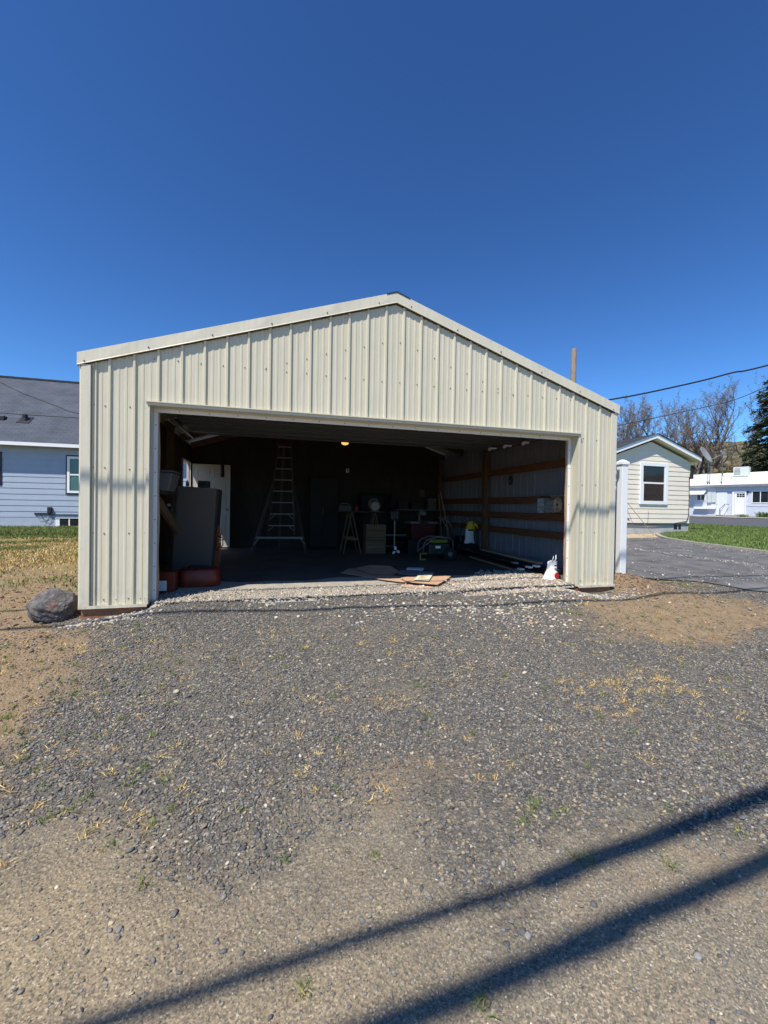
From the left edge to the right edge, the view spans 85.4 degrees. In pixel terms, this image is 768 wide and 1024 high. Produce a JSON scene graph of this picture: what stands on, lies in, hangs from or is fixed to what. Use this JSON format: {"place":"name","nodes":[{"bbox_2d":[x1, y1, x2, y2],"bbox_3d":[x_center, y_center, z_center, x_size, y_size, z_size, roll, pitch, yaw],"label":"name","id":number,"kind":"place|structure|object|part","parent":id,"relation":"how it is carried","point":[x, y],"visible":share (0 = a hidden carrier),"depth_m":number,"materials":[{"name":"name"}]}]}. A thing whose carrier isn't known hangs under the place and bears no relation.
{"place":"outdoors","nodes":[
{"label":"outdoors","id":0,"kind":"place"},
{"bbox_2d":[0,525,78,610],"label":"yard grass","id":1,"kind":"structure","parent":0,"point":[52,533],"depth_m":9.39,"materials":[{"name":"plant"}]},
{"bbox_2d":[2,413,77,417],"bbox_3d":[-9.102,-2.425,9.005,9.281,0.917,0.043,1,1,0],"label":"utility cable","id":2,"kind":"object","parent":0,"point":[39,415],"visible":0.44,"depth_m":8.99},
{"bbox_2d":[178,564,220,587],"bbox_3d":[-2.441,0.834,5.504,0.520,0.278,0.360,1,1,-15],"label":"fuel can","id":3,"kind":"object","parent":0,"point":[203,575],"visible":0.94,"depth_m":5.35,"materials":[{"name":"red plastic"}]},
{"bbox_2d":[149,546,572,605],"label":"garage floor","id":4,"kind":"structure","parent":0,"point":[240,564],"depth_m":7.84,"materials":[{"name":"concrete"}]},
{"bbox_2d":[159,570,177,592],"bbox_3d":[-2.655,0.850,5.095,0.210,0.250,0.195,1,1,-15],"label":"paint carton","id":5,"kind":"object","parent":4,"relation":"on","point":[168,581],"visible":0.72,"depth_m":5.02,"materials":[{"name":"red cardboard"}]},
{"bbox_2d":[159,491,178,533],"bbox_3d":[-3.064,0.344,5.344,0.582,1.244,1.400,1,1,-15],"label":"shelf","id":6,"kind":"object","parent":4,"relation":"on","point":[168,518],"visible":0.21,"depth_m":5.47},
{"bbox_2d":[159,470,180,491],"bbox_3d":[-2.847,-0.395,5.341,0.360,0.253,0.480,1,1,-15],"label":"storage tote","id":7,"kind":"object","parent":6,"relation":"on","point":[168,480],"visible":0.54,"depth_m":5.17,"materials":[{"name":"grey plastic"}]},
{"bbox_2d":[167,503,174,514],"bbox_3d":[-2.848,-0.042,5.534,0.059,0.163,0.185,1,1,-6],"label":"drill","id":8,"kind":"object","parent":6,"relation":"hanging from","point":[171,505],"visible":0.98,"depth_m":5.57,"materials":[{"name":"black plastic"}]},
{"bbox_2d":[172,486,221,570],"bbox_3d":[-2.878,0.291,6.438,0.643,1.359,0.490,1,1,-15],"label":"cabinet","id":9,"kind":"object","parent":4,"relation":"on","point":[198,515],"visible":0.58,"depth_m":6.20,"materials":[{"name":"metal"}]},
{"bbox_2d":[198,481,209,487],"bbox_3d":[-2.773,-0.428,6.416,0.155,0.099,0.186,1,1,-15],"label":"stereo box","id":10,"kind":"object","parent":9,"relation":"on","point":[203,484],"visible":0.9,"depth_m":6.33,"materials":[{"name":"black plastic"}]},
{"bbox_2d":[214,525,222,566],"bbox_3d":[-2.575,0.528,6.436,0.183,0.667,0.174,1,1,-15],"label":"extension cord","id":11,"kind":"object","parent":9,"relation":"hanging from","point":[218,545],"visible":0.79,"depth_m":6.42,"materials":[{"name":"orange rubber"}]},
{"bbox_2d":[250,443,307,553],"bbox_3d":[-2.474,-0.337,9.835,1.252,2.542,1.194,1,1,-15],"label":"step ladder","id":12,"kind":"object","parent":4,"relation":"on","point":[271,502],"visible":1,"depth_m":9.55,"materials":[{"name":"metal"}]},
{"bbox_2d":[307,477,338,547],"bbox_3d":[-1.575,0.016,10.733,0.720,1.780,0.598,1,1,-15],"label":"tall cabinet","id":13,"kind":"object","parent":4,"relation":"on","point":[323,495],"visible":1,"depth_m":10.48,"materials":[{"name":"black metal"}]},
{"bbox_3d":[-1.677,0.018,10.434,0.345,1.740,0.019,1,1,-15],"label":"door","id":14,"kind":"part","parent":13,"relation":"part of","materials":[{"name":"black metal"}]},
{"bbox_3d":[-1.334,0.022,10.529,0.345,1.740,0.019,1,1,-15],"label":"door","id":15,"kind":"part","parent":13,"relation":"part of","materials":[{"name":"black metal"}]},
{"bbox_2d":[340,512,360,553],"bbox_3d":[-0.789,0.479,9.805,0.430,0.946,0.521,1,1,-15],"label":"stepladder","id":16,"kind":"object","parent":4,"relation":"on","point":[347,537],"visible":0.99,"depth_m":9.62,"materials":[{"name":"brown wood"}]},
{"bbox_2d":[333,511,384,512],"bbox_3d":[-0.597,-0.005,9.861,1.140,0.025,0.600,1,1,-15],"label":"workbench","id":17,"kind":"object","parent":16,"relation":"on","point":[360,511],"visible":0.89,"depth_m":9.60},
{"bbox_2d":[337,503,351,510],"bbox_3d":[-0.928,-0.117,9.716,0.300,0.189,0.300,1,1,-15],"label":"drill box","id":18,"kind":"object","parent":17,"relation":"on","point":[348,507],"visible":0.94,"depth_m":9.58,"materials":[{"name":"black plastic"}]},
{"bbox_2d":[368,498,380,511],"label":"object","id":19,"kind":"object","parent":17,"relation":"on","point":[375,505],"visible":0.97,"depth_m":9.80,"materials":[{"name":"grey metal"}]},
{"bbox_2d":[342,568,395,578],"bbox_3d":[-0.271,0.981,6.742,0.894,0.018,1.064,1,1,19],"label":"cardboard sheet","id":20,"kind":"object","parent":4,"relation":"on","point":[354,571],"visible":0.51,"depth_m":6.57,"materials":[{"name":"cardboard"}]},
{"bbox_2d":[357,565,399,573],"bbox_3d":[-0.106,0.957,6.920,0.640,0.032,0.840,1,1,-15],"label":"cardboard sheet","id":21,"kind":"object","parent":20,"relation":"on","point":[376,569],"visible":1,"depth_m":6.97,"materials":[{"name":"cardboard"}]},
{"bbox_2d":[370,513,377,523],"bbox_3d":[-0.235,0.484,10.124,0.430,0.946,0.261,1,1,-15],"label":"sawhorse","id":22,"kind":"object","parent":4,"relation":"on","point":[373,515],"visible":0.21,"depth_m":10.03,"materials":[{"name":"brown wood"}]},
{"bbox_2d":[363,524,385,553],"bbox_3d":[-0.221,0.623,9.712,0.480,0.674,0.308,1,1,-15],"label":"wooden crate","id":23,"kind":"object","parent":4,"relation":"on","point":[374,538],"visible":1,"depth_m":9.59,"materials":[{"name":"brown wood"}]},
{"bbox_2d":[389,511,399,553],"bbox_3d":[0.226,0.453,9.398,0.209,0.965,0.305,1,1,-15],"label":"trolling motor","id":24,"kind":"object","parent":4,"relation":"on","point":[394,516],"visible":1,"depth_m":9.31,"materials":[{"name":"black plastic"}]},
{"bbox_2d":[386,534,406,546],"bbox_3d":[0.417,0.745,10.175,0.900,0.440,0.030,1,1,-15],"label":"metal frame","id":25,"kind":"object","parent":4,"relation":"on","point":[395,535],"visible":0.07,"depth_m":10.10,"materials":[{"name":"grey metal"}]},
{"bbox_2d":[393,541,404,553],"bbox_3d":[0.351,0.824,9.774,0.290,0.285,0.290,1,1,-15],"label":"bucket","id":26,"kind":"object","parent":4,"relation":"on","point":[399,545],"visible":0.81,"depth_m":9.66,"materials":[{"name":"black plastic"}]},
{"bbox_2d":[402,538,427,553],"bbox_3d":[0.833,0.805,9.907,0.700,0.340,0.440,1,1,-15],"label":"storage chest","id":27,"kind":"object","parent":4,"relation":"on","point":[410,546],"visible":0.43,"depth_m":9.68,"materials":[{"name":"black plastic"}]},
{"bbox_2d":[404,521,437,538],"bbox_3d":[0.866,0.425,9.861,0.690,0.418,0.535,1,1,-15],"label":"cooler","id":28,"kind":"object","parent":27,"relation":"on","point":[418,529],"visible":0.98,"depth_m":9.66,"materials":[{"name":"red plastic"}]},
{"bbox_2d":[418,510,425,520],"bbox_3d":[0.897,0.090,9.822,0.172,0.252,0.126,1,1,-15],"label":"work light","id":29,"kind":"object","parent":28,"relation":"on","point":[420,513],"visible":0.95,"depth_m":9.78,"materials":[{"name":"grey plastic"}]},
{"bbox_2d":[406,567,423,570],"bbox_3d":[0.534,0.980,7.139,0.281,0.024,0.259,1,1,12],"label":"white board","id":30,"kind":"object","parent":4,"relation":"on","point":[411,568],"visible":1,"depth_m":7.14,"materials":[{"name":"paint"}]},
{"bbox_2d":[391,509,440,538],"bbox_3d":[0.885,0.442,11.498,1.300,1.030,0.450,1,1,-15],"label":"back shelf","id":31,"kind":"object","parent":4,"relation":"on","point":[421,510],"visible":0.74,"depth_m":11.33,"materials":[{"name":"grey plastic"}]},
{"bbox_2d":[409,503,423,508],"bbox_3d":[0.892,-0.162,11.464,0.352,0.175,0.272,1,1,-15],"label":"storage box","id":32,"kind":"object","parent":31,"relation":"on","point":[416,505],"visible":0.92,"depth_m":11.35,"materials":[{"name":"black plastic"}]},
{"bbox_2d":[424,498,436,509],"bbox_3d":[1.293,-0.227,11.574,0.262,0.315,0.272,1,1,-15],"label":"storage box","id":33,"kind":"object","parent":31,"relation":"on","point":[430,503],"visible":0.97,"depth_m":11.45,"materials":[{"name":"grey paint"}]},
{"bbox_2d":[398,570,433,574],"bbox_3d":[0.454,0.955,6.519,0.568,0.016,0.395,1,1,26],"label":"grey board","id":34,"kind":"object","parent":4,"relation":"on","point":[406,572],"visible":0.91,"depth_m":6.56,"materials":[{"name":"plastic"}]},
{"bbox_2d":[417,517,460,560],"bbox_3d":[1.039,0.552,8.520,0.954,0.879,0.464,1,1,-20],"label":"pressure washer","id":35,"kind":"object","parent":4,"relation":"on","point":[441,548],"visible":1,"depth_m":8.45,"materials":[{"name":"black plastic"}]},
{"bbox_2d":[438,495,441,538],"bbox_3d":[1.554,0.237,11.451,0.165,1.443,0.284,0,1,-47],"label":"garden tool","id":36,"kind":"object","parent":4,"relation":"on","point":[440,516],"visible":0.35,"depth_m":11.48,"materials":[{"name":"beige wood"}]},
{"bbox_2d":[440,491,452,542],"bbox_3d":[1.654,0.206,11.062,0.397,1.510,0.120,1,1,21],"label":"garden tool","id":37,"kind":"object","parent":4,"relation":"on","point":[449,540],"visible":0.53,"depth_m":11.06,"materials":[{"name":"beige wood"}]},
{"bbox_2d":[449,520,480,553],"bbox_3d":[1.904,0.584,9.961,0.655,0.814,0.590,1,1,-15],"label":"push mower","id":38,"kind":"object","parent":4,"relation":"on","point":[459,541],"visible":0.59,"depth_m":9.75,"materials":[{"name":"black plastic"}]},
{"bbox_2d":[464,521,477,543],"bbox_3d":[2.014,0.471,9.658,0.349,0.534,0.169,1,1,-15],"label":"feed bag","id":39,"kind":"object","parent":38,"relation":"hanging from","point":[469,531],"visible":1,"depth_m":9.60,"materials":[{"name":"white plastic"}]},
{"bbox_2d":[470,556,526,571],"bbox_3d":[2.160,0.999,7.978,0.085,0.036,2.373,1,1,-12],"label":"board","id":40,"kind":"object","parent":4,"relation":"on","point":[506,567],"visible":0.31,"depth_m":7.97,"materials":[{"name":"beige wood"}]},
{"bbox_2d":[458,551,523,569],"bbox_3d":[2.046,0.944,8.318,0.085,0.036,2.712,1,1,-12],"label":"board","id":41,"kind":"object","parent":40,"relation":"on","point":[495,561],"visible":1,"depth_m":7.99,"materials":[{"name":"brown wood"}]},
{"bbox_2d":[473,553,532,567],"bbox_3d":[2.196,0.900,7.992,0.085,0.036,2.266,1,1,-12],"label":"board","id":42,"kind":"object","parent":41,"relation":"on","point":[523,565],"visible":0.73,"depth_m":7.11,"materials":[{"name":"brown wood"}]},
{"bbox_2d":[458,548,518,563],"bbox_3d":[2.001,0.861,8.472,0.085,0.036,2.695,1,1,-12],"label":"board","id":43,"kind":"object","parent":42,"relation":"on","point":[493,557],"visible":0.83,"depth_m":8.06,"materials":[{"name":"brown wood"}]},
{"bbox_2d":[475,550,539,566],"bbox_3d":[2.283,0.871,8.002,0.085,0.036,2.439,1,1,-11],"label":"board","id":44,"kind":"object","parent":42,"relation":"on","point":[516,560],"visible":0.96,"depth_m":7.68,"materials":[{"name":"wood"}]},
{"bbox_2d":[480,548,542,563],"bbox_3d":[2.366,0.832,8.001,0.085,0.036,2.254,1,1,-11],"label":"board","id":45,"kind":"object","parent":44,"relation":"on","point":[513,556],"visible":1,"depth_m":7.75,"materials":[{"name":"beige wood"}]},
{"bbox_2d":[346,493,398,547],"bbox_3d":[-0.293,0.234,11.005,1.436,1.444,0.723,1,1,-15],"label":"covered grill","id":46,"kind":"object","parent":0,"point":[361,519],"visible":0.66,"depth_m":10.80,"materials":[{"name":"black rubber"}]},
{"bbox_2d":[0,515,767,1023],"bbox_3d":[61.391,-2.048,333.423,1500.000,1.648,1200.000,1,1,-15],"label":"ground","id":47,"kind":"structure","parent":0,"point":[246,999],"depth_m":1.82,"materials":[{"name":"gravel"}]},
{"bbox_2d":[25,588,77,622],"bbox_3d":[-3.495,1.002,4.380,0.426,0.425,0.413,1,1,-28],"label":"boulder","id":48,"kind":"object","parent":47,"relation":"on","point":[51,605],"visible":0.91,"depth_m":4.27,"materials":[{"name":"stone"}]},
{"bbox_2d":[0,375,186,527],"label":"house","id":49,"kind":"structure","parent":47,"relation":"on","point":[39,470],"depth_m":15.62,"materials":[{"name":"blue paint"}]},
{"bbox_2d":[0,452,1,484],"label":"window","id":50,"kind":"structure","parent":49,"relation":"in","point":[0,452],"depth_m":15.12,"materials":[{"name":"black plastic"}]},
{"bbox_2d":[55,518,78,526],"bbox_3d":[-11.628,0.409,15.783,1.430,0.375,0.064,1,1,-15],"label":"basement window","id":51,"kind":"structure","parent":49,"relation":"in","point":[58,521],"depth_m":15.70,"materials":[{"name":"white paint"}]},
{"bbox_2d":[66,455,78,494],"bbox_3d":[-11.421,-1.401,15.811,1.160,1.480,0.045,1,1,-15],"label":"window","id":52,"kind":"structure","parent":49,"relation":"in","point":[72,461],"depth_m":15.71,"materials":[{"name":"white plastic"}]},
{"bbox_2d":[77,291,619,620],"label":"garage","id":53,"kind":"structure","parent":47,"relation":"on","point":[404,397],"depth_m":5.42,"materials":[{"name":"beige paint"}]},
{"bbox_2d":[0,382,78,413],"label":"utility cable","id":54,"kind":"object","parent":53,"relation":"attached to","point":[39,399],"visible":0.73,"depth_m":8.99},
{"bbox_2d":[192,464,230,546],"bbox_3d":[-4.208,-0.149,10.120,0.865,2.020,0.110,1,1,-15],"label":"service door","id":55,"kind":"structure","parent":53,"relation":"in","point":[200,472],"depth_m":10.19,"materials":[{"name":"white paint"}]},
{"bbox_2d":[220,447,224,476],"bbox_3d":[-3.835,-1.190,9.880,0.095,0.720,0.095,1,1,-15],"label":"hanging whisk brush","id":56,"kind":"object","parent":53,"relation":"hanging from","point":[222,473],"visible":1,"depth_m":9.86,"materials":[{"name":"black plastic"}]},
{"bbox_2d":[176,414,524,450],"bbox_3d":[-0.367,-1.270,6.944,5.415,0.076,1.203,1,1,-15],"label":"raised door","id":57,"kind":"structure","parent":53,"relation":"in","point":[197,424],"depth_m":6.70,"materials":[{"name":"grey metal"}]},
{"bbox_2d":[508,476,512,484],"bbox_3d":[2.563,-0.641,8.443,0.030,0.187,0.137,1,1,-15],"label":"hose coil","id":58,"kind":"object","parent":53,"relation":"hanging from","point":[509,478],"visible":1,"depth_m":8.42,"materials":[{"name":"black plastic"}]},
{"bbox_2d":[537,498,549,512],"bbox_3d":[2.822,-0.110,7.340,0.140,0.257,0.180,1,1,-15],"label":"printed box","id":59,"kind":"object","parent":53,"relation":"on","point":[541,503],"visible":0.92,"depth_m":7.29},
{"bbox_2d":[544,499,558,512],"bbox_3d":[2.866,-0.111,7.118,0.133,0.240,0.244,1,1,-15],"label":"wire basket","id":60,"kind":"object","parent":53,"relation":"attached to","point":[549,506],"visible":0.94,"depth_m":7.09,"materials":[{"name":"metal"}]},
{"bbox_2d":[553,497,561,511],"bbox_3d":[2.871,-0.118,6.887,0.027,0.248,0.217,1,1,-15],"label":"rope coil","id":61,"kind":"object","parent":60,"relation":"hanging from","point":[555,507],"visible":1,"depth_m":6.87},
{"bbox_2d":[551,495,564,512],"bbox_3d":[2.947,-0.133,7.042,0.015,0.300,0.420,1,1,-15],"label":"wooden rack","id":62,"kind":"object","parent":53,"relation":"attached to","point":[554,496],"visible":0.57,"depth_m":6.97,"materials":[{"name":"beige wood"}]},
{"bbox_2d":[150,571,573,607],"bbox_3d":[-0.088,1.011,5.823,5.390,0.082,1.374,1,1,-15],"label":"sandy apron","id":63,"kind":"object","parent":47,"relation":"on","point":[323,583],"visible":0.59,"depth_m":5.53,"materials":[{"name":"sandy gravel"},{"name":"crushed stone"}]},
{"bbox_2d":[154,568,567,603],"bbox_3d":[-0.079,0.978,5.848,5.355,0.085,1.465,1,1,-15],"label":"sandy rubble","id":64,"kind":"object","parent":63,"relation":"on","point":[510,575],"visible":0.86,"depth_m":5.26,"materials":[{"name":"gravel"}]},
{"bbox_2d":[542,556,560,579],"bbox_3d":[2.497,0.845,6.235,0.282,0.403,0.234,1,1,-15],"label":"plastic bag","id":65,"kind":"object","parent":64,"relation":"on","point":[552,572],"visible":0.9,"depth_m":6.20,"materials":[{"name":"white plastic"}]},
{"bbox_2d":[376,577,407,581],"bbox_3d":[0.179,0.980,6.055,0.573,0.018,0.340,1,1,33],"label":"cardboard sheet","id":66,"kind":"object","parent":63,"relation":"on","point":[397,579],"visible":0.88,"depth_m":6.05,"materials":[{"name":"cardboard"}]},
{"bbox_2d":[401,584,435,587],"bbox_3d":[0.446,1.006,5.561,0.500,0.018,0.170,1,1,21],"label":"cardboard sheet","id":67,"kind":"object","parent":63,"relation":"on","point":[408,586],"visible":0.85,"depth_m":5.59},
{"bbox_2d":[401,575,450,584],"bbox_3d":[0.574,0.969,6.043,0.624,0.018,0.795,1,1,22],"label":"cardboard sheet","id":68,"kind":"object","parent":63,"relation":"on","point":[436,579],"visible":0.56,"depth_m":5.92,"materials":[{"name":"cardboard"}]},
{"bbox_2d":[414,573,432,580],"bbox_3d":[0.586,0.947,6.110,0.215,0.004,0.666,1,1,12],"label":"printed leaflet","id":69,"kind":"object","parent":68,"relation":"on","point":[424,577],"visible":1,"depth_m":6.03,"materials":[{"name":"paper"}]},
{"bbox_2d":[0,569,739,664],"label":"dirt clods","id":70,"kind":"object","parent":47,"relation":"on","point":[47,635],"visible":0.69,"depth_m":5.83,"materials":[{"name":"soil"}]},
{"bbox_2d":[0,592,763,871],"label":"dry grass","id":71,"kind":"structure","parent":47,"relation":"on","point":[111,771],"depth_m":3.07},
{"bbox_2d":[0,574,767,1019],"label":"weeds","id":72,"kind":"object","parent":47,"relation":"on","point":[682,584],"visible":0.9,"depth_m":2.40,"materials":[{"name":"green plant"}]},
{"bbox_2d":[49,585,761,745],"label":"river pebbles","id":73,"kind":"object","parent":47,"relation":"on","point":[605,597],"visible":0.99,"depth_m":4.75,"materials":[{"name":"stone"}]},
{"bbox_2d":[444,577,579,596],"bbox_3d":[1.789,1.052,5.867,1.805,0.152,0.751,1,1,-15],"label":"rubble edge","id":74,"kind":"object","parent":47,"relation":"on","point":[470,584],"visible":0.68,"depth_m":5.67,"materials":[{"name":"gravel"}]},
{"bbox_2d":[570,348,576,382],"bbox_3d":[11.305,-4.516,25.058,0.397,10.561,0.397,1,1,-15],"label":"utility pole","id":75,"kind":"object","parent":47,"relation":"on","point":[573,363],"visible":0.21,"depth_m":24.88,"materials":[{"name":"brown wood"}]},
{"bbox_2d":[614,460,629,573],"bbox_3d":[3.480,0.154,7.472,0.155,1.982,2.065,1,1,-15],"label":"vinyl fence","id":76,"kind":"object","parent":47,"relation":"on","point":[621,498],"visible":0.28,"depth_m":6.50,"materials":[{"name":"plastic"}]},
{"bbox_2d":[627,533,656,537],"bbox_3d":[9.171,0.832,14.705,3.229,0.096,1.100,1,1,-15],"label":"gravel bed","id":77,"kind":"object","parent":47,"relation":"on","point":[639,536],"visible":0.59,"depth_m":14.46,"materials":[{"name":"gravel"}]},
{"bbox_2d":[616,433,701,533],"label":"house","id":78,"kind":"structure","parent":47,"relation":"on","point":[658,499],"depth_m":15.51,"materials":[{"name":"beige"}]},
{"bbox_2d":[639,462,668,504],"bbox_3d":[10.030,-1.054,15.452,1.300,1.540,0.045,1,1,-15],"label":"window","id":79,"kind":"structure","parent":78,"relation":"in","point":[653,488],"depth_m":15.45,"materials":[{"name":"white plastic"}]},
{"bbox_2d":[690,447,724,478],"bbox_3d":[12.234,-1.868,15.800,1.060,1.232,0.484,1,1,14],"label":"satellite dish","id":80,"kind":"object","parent":78,"relation":"attached to","point":[706,454],"visible":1,"depth_m":15.87,"materials":[{"name":"grey metal"}]},
{"bbox_2d":[626,537,767,591],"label":"side drive","id":81,"kind":"structure","parent":47,"relation":"on","point":[697,567],"depth_m":8.59,"materials":[{"name":"asphalt"}]},
{"bbox_2d":[626,534,767,615],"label":"drive stones","id":82,"kind":"object","parent":81,"relation":"on","point":[714,559],"visible":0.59,"depth_m":8.86,"materials":[{"name":"gravel"}]},
{"bbox_2d":[655,533,767,553],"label":"kerb","id":83,"kind":"structure","parent":47,"relation":"on","point":[658,535],"depth_m":11.77,"materials":[{"name":"concrete"}]},
{"bbox_2d":[689,471,767,516],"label":"house","id":84,"kind":"structure","parent":47,"relation":"on","point":[740,495],"depth_m":39.22,"materials":[{"name":"white"}]},
{"bbox_2d":[697,494,704,500],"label":"window","id":85,"kind":"structure","parent":84,"relation":"in","point":[700,497],"depth_m":40.87,"materials":[{"name":"glass"}]},
{"bbox_2d":[716,492,726,514],"bbox_3d":[32.047,-0.817,39.487,0.053,2.189,0.812,0,1,-34],"label":"door","id":86,"kind":"structure","parent":84,"relation":"in","point":[721,499],"depth_m":39.47,"materials":[{"name":"white paint"}]},
{"bbox_2d":[734,493,744,514],"bbox_3d":[32.803,-0.770,38.389,0.034,2.001,0.725,0,1,-34],"label":"door","id":87,"kind":"structure","parent":84,"relation":"in","point":[739,504],"depth_m":38.38,"materials":[{"name":"white paint"}]},
{"bbox_2d":[733,467,750,476],"bbox_3d":[34.482,-3.881,40.105,0.615,0.899,1.160,0,1,-34],"label":"rooftop cooler","id":88,"kind":"object","parent":84,"relation":"on","point":[741,471],"visible":0.98,"depth_m":39.89,"materials":[{"name":"grey metal"}]},
{"bbox_2d":[751,491,767,502],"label":"window","id":89,"kind":"structure","parent":84,"relation":"in","point":[757,496],"depth_m":37.23,"materials":[{"name":"white plastic"}]},
{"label":"planter bed","id":90,"kind":"object","parent":47,"relation":"on","visible":0},
{"bbox_2d":[754,511,765,516],"bbox_3d":[33.139,0.193,36.682,1.141,0.630,0.964,1,1,40],"label":"bed plant","id":91,"kind":"object","parent":90,"relation":"in","point":[758,515],"visible":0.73,"depth_m":36.58,"materials":[{"name":"green plant"}]},
{"bbox_2d":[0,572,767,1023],"bbox_3d":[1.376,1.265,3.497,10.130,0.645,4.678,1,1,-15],"label":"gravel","id":92,"kind":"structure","parent":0,"point":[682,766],"depth_m":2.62,"materials":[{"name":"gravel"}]},
{"bbox_2d":[0,0,767,443],"label":"sky","id":93,"kind":"structure","parent":0,"point":[547,179],"materials":[{"name":"blue"}]},
{"bbox_2d":[608,365,767,399],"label":"utility cable","id":94,"kind":"object","parent":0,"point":[688,383],"visible":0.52,"depth_m":14.98,"materials":[{"name":"rubber"}]},
{"bbox_2d":[617,387,766,425],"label":"utility cable","id":95,"kind":"object","parent":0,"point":[693,409],"visible":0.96,"depth_m":39.98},
{"bbox_2d":[660,523,767,550],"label":"lawn","id":96,"kind":"structure","parent":0,"point":[667,534],"depth_m":13.90,"materials":[{"name":"plant"}]},
{"bbox_2d":[689,517,767,526],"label":"road","id":97,"kind":"structure","parent":0,"point":[734,521],"depth_m":30.01,"materials":[{"name":"asphalt"}]},
{"bbox_2d":[694,450,765,474],"bbox_3d":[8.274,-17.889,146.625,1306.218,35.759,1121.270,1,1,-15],"label":"hill","id":98,"kind":"structure","parent":0,"point":[716,473],"depth_m":57.94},
{"bbox_2d":[617,401,645,440],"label":"bare tree","id":99,"kind":"object","parent":98,"relation":"on","point":[628,430],"visible":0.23,"depth_m":57.02,"materials":[{"name":"brown plant"}]},
{"bbox_2d":[617,394,658,439],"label":"bare tree","id":100,"kind":"object","parent":98,"relation":"on","point":[630,412],"visible":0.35,"depth_m":59.56,"materials":[{"name":"brown plant"}]},
{"bbox_2d":[617,395,659,438],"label":"bare tree","id":101,"kind":"object","parent":98,"relation":"on","point":[638,432],"visible":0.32,"depth_m":59.58,"materials":[{"name":"brown plant"}]},
{"bbox_2d":[655,390,703,448],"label":"bare tree","id":102,"kind":"object","parent":98,"relation":"on","point":[674,435],"visible":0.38,"depth_m":56.86,"materials":[{"name":"grey plant"}]},
{"bbox_2d":[660,396,702,450],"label":"bare tree","id":103,"kind":"object","parent":98,"relation":"on","point":[687,415],"visible":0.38,"depth_m":58.78,"materials":[{"name":"grey plant"}]},
{"bbox_2d":[658,384,747,473],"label":"bare tree","id":104,"kind":"object","parent":98,"relation":"on","point":[713,453],"visible":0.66,"depth_m":58.41,"materials":[{"name":"grey plant"}]},
{"bbox_2d":[685,383,736,474],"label":"bare tree","id":105,"kind":"object","parent":98,"relation":"on","point":[699,464],"visible":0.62,"depth_m":57.94,"materials":[{"name":"grey plant"}]},
{"bbox_2d":[678,441,767,473],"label":"sagebrush","id":106,"kind":"object","parent":98,"relation":"on","point":[727,466],"visible":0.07,"depth_m":66.76,"materials":[{"name":"plant"}]},
{"bbox_2d":[702,370,767,470],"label":"bare tree","id":107,"kind":"object","parent":98,"relation":"on","point":[722,441],"visible":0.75,"depth_m":57.26,"materials":[{"name":"brown plant"}]},
{"bbox_2d":[738,380,767,471],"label":"evergreen tree","id":108,"kind":"object","parent":98,"relation":"on","point":[761,433],"visible":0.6,"depth_m":50.77,"materials":[{"name":"green plant"}]},
{"bbox_2d":[700,516,764,517],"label":"sidewalk","id":109,"kind":"structure","parent":0,"point":[734,517],"depth_m":35.27,"materials":[{"name":"concrete"}]}
]}

